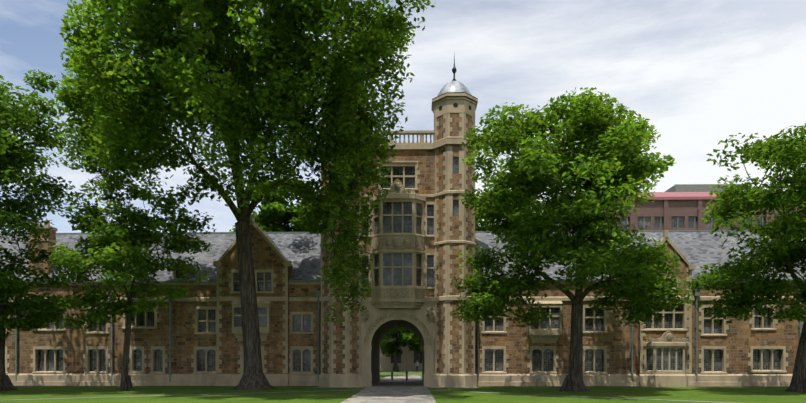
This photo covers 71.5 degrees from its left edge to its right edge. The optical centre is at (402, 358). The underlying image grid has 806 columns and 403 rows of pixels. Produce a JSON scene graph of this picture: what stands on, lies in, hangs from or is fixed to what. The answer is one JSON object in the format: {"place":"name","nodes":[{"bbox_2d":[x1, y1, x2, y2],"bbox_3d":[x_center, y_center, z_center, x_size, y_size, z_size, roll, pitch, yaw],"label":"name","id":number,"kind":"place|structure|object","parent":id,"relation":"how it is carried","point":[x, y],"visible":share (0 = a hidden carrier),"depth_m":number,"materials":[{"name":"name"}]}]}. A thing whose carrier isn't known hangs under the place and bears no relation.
{"place":"outdoors","nodes":[
{"label":"outdoors","id":0,"kind":"place"},
{"bbox_2d":[380,338,421,370],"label":"street building","id":1,"kind":"structure","parent":0,"point":[407,360],"depth_m":87.63,"materials":[{"name":"stone"}]},
{"bbox_2d":[0,372,805,402],"bbox_3d":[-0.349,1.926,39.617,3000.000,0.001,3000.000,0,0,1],"label":"lawn","id":2,"kind":"structure","parent":0,"point":[144,394],"depth_m":30.09,"materials":[{"name":"green plant"}]},
{"bbox_2d":[0,69,74,390],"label":"tree","id":3,"kind":"object","parent":2,"relation":"on","point":[16,157],"visible":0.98,"depth_m":31.38,"materials":[{"name":"green plant"}]},
{"bbox_2d":[48,170,215,390],"bbox_3d":[-15.653,-4.591,32.757,8.653,13.223,10.091,0,0,-31],"label":"tree","id":4,"kind":"object","parent":2,"relation":"on","point":[119,242],"visible":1,"depth_m":32.02,"materials":[{"name":"green plant"}]},
{"bbox_2d":[54,0,435,389],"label":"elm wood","id":5,"kind":"object","parent":2,"relation":"on","point":[120,103],"visible":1,"depth_m":27.54,"materials":[{"name":"green plant"}]},
{"bbox_2d":[229,177,320,231],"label":"tree","id":6,"kind":"object","parent":2,"relation":"on","point":[275,213],"visible":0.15,"depth_m":62.31,"materials":[{"name":"green plant"}]},
{"bbox_2d":[381,327,403,343],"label":"tree","id":7,"kind":"object","parent":2,"relation":"on","point":[385,338],"depth_m":60.62,"materials":[{"name":"green plant"}]},
{"bbox_2d":[12,371,788,402],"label":"path paving","id":8,"kind":"structure","parent":2,"relation":"on","point":[401,389],"depth_m":31.74,"materials":[{"name":"concrete"}]},
{"bbox_2d":[380,328,421,371],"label":"tree","id":9,"kind":"object","parent":2,"relation":"on","point":[391,348],"visible":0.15,"depth_m":81.81,"materials":[{"name":"green plant"}]},
{"bbox_2d":[0,56,805,386],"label":"building","id":10,"kind":"structure","parent":2,"relation":"on","point":[422,228],"depth_m":39.31,"materials":[{"name":"stone"}]},
{"bbox_2d":[534,375,539,379],"bbox_3d":[9.124,1.526,38.126,0.380,0.800,0.050,0,0,1],"label":"vent","id":11,"kind":"object","parent":10,"relation":"attached to","point":[536,377],"visible":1,"depth_m":38.10,"materials":[{"name":"grey metal"}]},
{"bbox_2d":[408,330,421,350],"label":"tree","id":12,"kind":"object","parent":2,"relation":"on","point":[415,337],"visible":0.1,"depth_m":62.79,"materials":[{"name":"green plant"}]},
{"bbox_2d":[475,184,565,230],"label":"tree","id":13,"kind":"object","parent":2,"relation":"on","point":[482,226],"visible":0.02,"depth_m":67.06,"materials":[{"name":"green plant"}]},
{"bbox_2d":[450,87,693,391],"bbox_3d":[9.837,-6.604,30.076,14.200,17.302,14.424,0,0,1],"label":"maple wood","id":14,"kind":"object","parent":2,"relation":"on","point":[601,169],"visible":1,"depth_m":28.67,"materials":[{"name":"green plant"}]},
{"bbox_2d":[684,123,805,391],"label":"tree","id":15,"kind":"object","parent":2,"relation":"on","point":[785,251],"visible":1,"depth_m":30.25,"materials":[{"name":"green plant"}]},
{"bbox_2d":[0,0,805,232],"label":"sky","id":16,"kind":"structure","parent":0,"point":[703,72],"materials":[{"name":"white"}]},
{"bbox_2d":[570,184,799,230],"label":"building","id":17,"kind":"structure","parent":0,"point":[678,206],"depth_m":96.75,"materials":[{"name":"brick"}]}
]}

